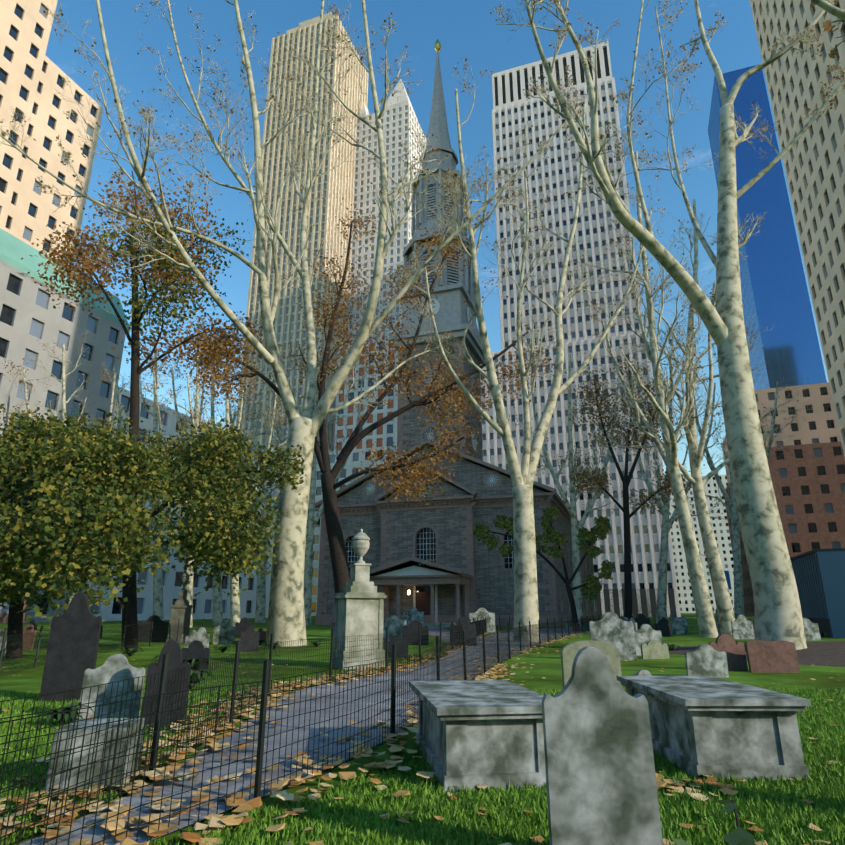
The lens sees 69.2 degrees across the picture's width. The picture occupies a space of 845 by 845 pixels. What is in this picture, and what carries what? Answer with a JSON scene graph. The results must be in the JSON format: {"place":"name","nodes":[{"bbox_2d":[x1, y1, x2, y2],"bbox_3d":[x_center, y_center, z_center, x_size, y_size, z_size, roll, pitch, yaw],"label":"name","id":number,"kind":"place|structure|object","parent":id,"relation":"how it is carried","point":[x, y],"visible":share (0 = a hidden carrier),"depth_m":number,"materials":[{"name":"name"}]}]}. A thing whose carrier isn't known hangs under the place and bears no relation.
{"place":"outdoors","nodes":[
{"label":"outdoors","id":0,"kind":"place"},
{"bbox_2d":[0,489,31,622],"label":"building","id":1,"kind":"structure","parent":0,"point":[4,615],"depth_m":64.01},
{"bbox_2d":[19,626,589,844],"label":"path","id":2,"kind":"structure","parent":0,"point":[368,701],"depth_m":6.17,"materials":[{"name":"grey stone"}]},
{"bbox_2d":[0,686,844,844],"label":"grass","id":3,"kind":"structure","parent":0,"point":[830,815],"depth_m":4.19,"materials":[{"name":"green plant"}]},
{"bbox_2d":[0,613,844,844],"bbox_3d":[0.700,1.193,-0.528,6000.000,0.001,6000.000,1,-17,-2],"label":"ground","id":4,"kind":"structure","parent":0,"point":[546,661],"depth_m":11.48,"materials":[{"name":"green plant"}]},
{"bbox_2d":[0,0,57,229],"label":"building","id":5,"kind":"structure","parent":4,"relation":"on","point":[25,27],"depth_m":76.78,"materials":[{"name":"beige concrete"}]},
{"bbox_2d":[4,55,102,268],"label":"building","id":6,"kind":"structure","parent":4,"relation":"on","point":[33,208],"depth_m":81.33,"materials":[{"name":"beige concrete"}]},
{"bbox_2d":[0,260,125,622],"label":"building","id":7,"kind":"structure","parent":4,"relation":"on","point":[30,315],"depth_m":72.73,"materials":[{"name":"grey concrete"}]},
{"bbox_2d":[0,228,129,332],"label":"building roof","id":8,"kind":"structure","parent":7,"relation":"on","point":[14,250],"depth_m":73.87,"materials":[{"name":"teal metal"}]},
{"bbox_2d":[1,333,127,607],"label":"plane tree","id":9,"kind":"object","parent":4,"relation":"on","point":[64,401],"visible":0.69,"depth_m":62.35,"materials":[{"name":"beige plant"}]},
{"bbox_2d":[0,410,181,658],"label":"leafy tree","id":10,"kind":"object","parent":4,"relation":"on","point":[87,484],"visible":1,"depth_m":15.61,"materials":[{"name":"green plant"}]},
{"bbox_2d":[44,718,144,796],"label":"stone block","id":11,"kind":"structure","parent":4,"relation":"on","point":[76,760],"depth_m":4.55,"materials":[{"name":"stone"}]},
{"bbox_2d":[21,166,274,382],"bbox_3d":[-11.793,-6.496,27.279,9.600,10.062,6.060,1,-17,-2],"label":"leafy tree","id":12,"kind":"object","parent":4,"relation":"on","point":[87,269],"visible":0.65,"depth_m":26.60,"materials":[{"name":"brown plant"}]},
{"bbox_2d":[0,198,305,647],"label":"leafy tree","id":13,"kind":"object","parent":4,"relation":"on","point":[215,532],"visible":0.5,"depth_m":22.23,"materials":[{"name":"green plant"}]},
{"bbox_2d":[99,329,210,620],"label":"plane tree","id":14,"kind":"object","parent":4,"relation":"on","point":[157,594],"visible":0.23,"depth_m":67.55,"materials":[{"name":"beige plant"}]},
{"bbox_2d":[166,570,192,642],"bbox_3d":[-10.366,7.894,26.379,0.924,2.973,0.924,6,-18,-18],"label":"urn monument","id":15,"kind":"object","parent":4,"relation":"on","point":[181,608],"visible":0.92,"depth_m":25.92,"materials":[{"name":"grey stone"}]},
{"bbox_2d":[87,387,283,620],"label":"building","id":16,"kind":"structure","parent":4,"relation":"on","point":[202,605],"depth_m":89.15,"materials":[{"name":"grey concrete"}]},
{"bbox_2d":[140,315,264,626],"bbox_3d":[-19.678,3.461,52.572,10.447,27.411,6.480,8,-19,-24],"label":"plane tree","id":17,"kind":"object","parent":4,"relation":"on","point":[188,587],"visible":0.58,"depth_m":53.80,"materials":[{"name":"beige plant"}]},
{"bbox_2d":[155,310,288,624],"bbox_3d":[-20.856,3.800,61.163,13.304,31.920,8.747,-7,-18,20],"label":"plane tree","id":18,"kind":"object","parent":4,"relation":"on","point":[217,608],"visible":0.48,"depth_m":61.91,"materials":[{"name":"beige plant"}]},
{"bbox_2d":[160,329,287,625],"bbox_3d":[-15.710,3.875,48.337,10.679,24.126,6.465,1,-17,-2],"label":"plane tree","id":19,"kind":"object","parent":4,"relation":"on","point":[235,608],"visible":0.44,"depth_m":49.01,"materials":[{"name":"beige plant"}]},
{"bbox_2d":[204,334,318,622],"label":"plane tree","id":20,"kind":"object","parent":4,"relation":"on","point":[260,617],"visible":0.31,"depth_m":69.54,"materials":[{"name":"beige plant"}]},
{"bbox_2d":[0,0,578,646],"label":"plane tree","id":21,"kind":"object","parent":4,"relation":"on","point":[286,620],"visible":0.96,"depth_m":26.11,"materials":[{"name":"white plant"}]},
{"bbox_2d":[236,12,367,451],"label":"skyscraper","id":22,"kind":"structure","parent":4,"relation":"on","point":[289,314],"depth_m":237.84,"materials":[{"name":"beige concrete"}]},
{"bbox_2d":[251,347,377,625],"bbox_3d":[-10.220,4.908,58.503,12.320,28.132,6.830,1,-17,-2],"label":"plane tree","id":23,"kind":"object","parent":4,"relation":"on","point":[312,523],"visible":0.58,"depth_m":57.85,"materials":[{"name":"beige plant"}]},
{"bbox_2d":[0,614,660,844],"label":"wire fence","id":24,"kind":"object","parent":4,"relation":"on","point":[438,653],"visible":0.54,"depth_m":5.13,"materials":[{"name":"black metal"}]},
{"bbox_2d":[304,446,394,615],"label":"building","id":25,"kind":"structure","parent":4,"relation":"on","point":[356,457],"depth_m":152.22,"materials":[{"name":"grey glass"}]},
{"bbox_2d":[329,529,386,668],"bbox_3d":[-1.560,4.289,15.172,1.092,3.292,1.092,7,-19,-22],"label":"urn monument","id":26,"kind":"object","parent":4,"relation":"on","point":[359,608],"visible":0.96,"depth_m":14.68,"materials":[{"name":"stone"}]},
{"bbox_2d":[177,196,554,606],"bbox_3d":[-3.310,-1.518,34.159,21.548,25.989,8.351,1,-17,-2],"label":"dark tree","id":27,"kind":"object","parent":4,"relation":"on","point":[340,566],"visible":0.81,"depth_m":34.39,"materials":[{"name":"brown plant"}]},
{"bbox_2d":[334,339,398,450],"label":"building","id":28,"kind":"structure","parent":4,"relation":"on","point":[386,432],"depth_m":177.61,"materials":[{"name":"brown"}]},
{"bbox_2d":[348,80,426,344],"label":"skyscraper","id":29,"kind":"structure","parent":4,"relation":"on","point":[398,117],"depth_m":249.28,"materials":[{"name":"white concrete"}]},
{"bbox_2d":[0,593,820,844],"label":"headstones","id":30,"kind":"object","parent":4,"relation":"on","point":[601,786],"visible":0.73,"depth_m":7.50,"materials":[{"name":"stone"}]},
{"bbox_2d":[370,557,472,627],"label":"church portico","id":31,"kind":"structure","parent":4,"relation":"on","point":[422,581],"depth_m":51.02,"materials":[{"name":"grey stone"}]},
{"bbox_2d":[0,631,842,844],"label":"fallen leaves","id":32,"kind":"object","parent":4,"relation":"on","point":[219,822],"visible":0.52,"depth_m":4.57,"materials":[{"name":"brown plant"}]},
{"bbox_2d":[35,632,827,726],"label":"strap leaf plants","id":33,"kind":"object","parent":4,"relation":"on","point":[128,652],"visible":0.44,"depth_m":10.73,"materials":[{"name":"plant"}]},
{"bbox_2d":[315,440,597,626],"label":"chapel walls","id":34,"kind":"structure","parent":4,"relation":"on","point":[439,528],"depth_m":54.55,"materials":[{"name":"grey stone"}]},
{"bbox_2d":[318,444,584,528],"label":"roof cornice","id":35,"kind":"structure","parent":34,"relation":"on","point":[509,476],"depth_m":57.51,"materials":[{"name":"grey stone"}]},
{"bbox_2d":[389,39,484,462],"bbox_3d":[1.906,-19.558,68.380,8.300,60.300,8.300,-6,-18,19],"label":"church steeple","id":36,"kind":"object","parent":35,"relation":"on","point":[453,290],"visible":0.48,"depth_m":63.29,"materials":[{"name":"grey stone"}]},
{"bbox_2d":[393,56,668,641],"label":"tree","id":37,"kind":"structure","parent":4,"relation":"on","point":[526,608],"depth_m":29.52,"materials":[{"name":"white plant"}]},
{"bbox_2d":[395,332,680,616],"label":"skyscraper","id":38,"kind":"structure","parent":4,"relation":"on","point":[645,535],"depth_m":137.34,"materials":[{"name":"white concrete"}]},
{"bbox_2d":[491,77,642,350],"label":"skyscraper","id":39,"kind":"structure","parent":38,"relation":"on","point":[558,167],"depth_m":155.47,"materials":[{"name":"white concrete"}]},
{"bbox_2d":[492,41,611,109],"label":"skyscraper crown","id":40,"kind":"object","parent":39,"relation":"on","point":[509,86],"visible":0.23,"depth_m":170.01},
{"bbox_2d":[596,588,677,616],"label":"white tower shopfront","id":41,"kind":"object","parent":38,"relation":"attached to","point":[643,596],"visible":0.1,"depth_m":124.14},
{"bbox_2d":[473,506,614,622],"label":"tree","id":42,"kind":"object","parent":4,"relation":"on","point":[592,585],"visible":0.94,"depth_m":43.17,"materials":[{"name":"green plant"}]},
{"bbox_2d":[508,354,623,628],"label":"plane tree","id":43,"kind":"object","parent":4,"relation":"on","point":[575,526],"visible":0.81,"depth_m":47.78,"materials":[{"name":"grey plant"}]},
{"bbox_2d":[409,676,810,791],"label":"box tombs","id":44,"kind":"object","parent":4,"relation":"on","point":[471,733],"visible":0.71,"depth_m":4.99,"materials":[{"name":"stone"}]},
{"bbox_2d":[570,357,692,619],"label":"tree","id":45,"kind":"object","parent":4,"relation":"on","point":[627,516],"visible":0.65,"depth_m":47.51,"materials":[{"name":"brown plant"}]},
{"bbox_2d":[489,0,844,649],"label":"plane tree","id":46,"kind":"object","parent":4,"relation":"on","point":[777,612],"visible":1,"depth_m":21.43,"materials":[{"name":"white plant"}]},
{"bbox_2d":[607,317,736,623],"bbox_3d":[22.812,3.773,55.062,10.764,28.348,7.976,-10,-20,30],"label":"plane tree","id":47,"kind":"object","parent":4,"relation":"on","point":[667,523],"visible":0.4,"depth_m":53.44,"materials":[{"name":"beige plant"}]},
{"bbox_2d":[559,145,818,637],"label":"plane trees","id":48,"kind":"object","parent":4,"relation":"on","point":[699,588],"visible":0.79,"depth_m":33.74,"materials":[{"name":"white plant"}]},
{"bbox_2d":[669,474,733,612],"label":"building","id":49,"kind":"structure","parent":4,"relation":"on","point":[723,543],"depth_m":318.04,"materials":[{"name":"white concrete"}]},
{"bbox_2d":[672,799,753,844],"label":"rose bush","id":50,"kind":"object","parent":4,"relation":"on","point":[739,835],"visible":1,"depth_m":1.59,"materials":[{"name":"green plant"}]},
{"bbox_2d":[672,373,808,617],"bbox_3d":[32.113,5.466,62.105,14.723,29.294,9.422,1,-17,-2],"label":"plane tree","id":51,"kind":"object","parent":4,"relation":"on","point":[732,510],"visible":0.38,"depth_m":61.13,"materials":[{"name":"grey plant"}]},
{"bbox_2d":[669,641,844,666],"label":"soil beds","id":52,"kind":"object","parent":4,"relation":"on","point":[824,653],"visible":0.5,"depth_m":17.37,"materials":[{"name":"brown soil"}]},
{"bbox_2d":[725,442,844,615],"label":"brick building","id":53,"kind":"structure","parent":4,"relation":"on","point":[808,481],"depth_m":119.77,"materials":[{"name":"brown brick"}]},
{"bbox_2d":[722,382,840,483],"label":"building","id":54,"kind":"structure","parent":53,"relation":"on","point":[822,425],"depth_m":131.28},
{"bbox_2d":[750,0,844,456],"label":"skyscraper","id":55,"kind":"structure","parent":4,"relation":"on","point":[813,157],"depth_m":95.44,"materials":[{"name":"beige concrete"}]},
{"bbox_2d":[790,548,844,637],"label":"building","id":56,"kind":"structure","parent":4,"relation":"on","point":[819,574],"depth_m":31.15,"materials":[{"name":"blue glass"}]},
{"bbox_2d":[45,0,828,475],"label":"sky","id":57,"kind":"structure","parent":0,"point":[463,28],"materials":[{"name":"blue"}]},
{"bbox_2d":[700,554,730,588],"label":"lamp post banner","id":58,"kind":"object","parent":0,"point":[727,575],"visible":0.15,"depth_m":88.70,"materials":[{"name":"blue"}]},
{"bbox_2d":[708,65,826,389],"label":"blue glass tower","id":59,"kind":"structure","parent":0,"point":[774,289],"depth_m":210.85,"materials":[{"name":"blue glass"}]},
{"bbox_2d":[811,0,844,58],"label":"tree branch","id":60,"kind":"object","parent":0,"point":[839,13],"visible":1,"depth_m":12.03,"materials":[{"name":"beige plant"}]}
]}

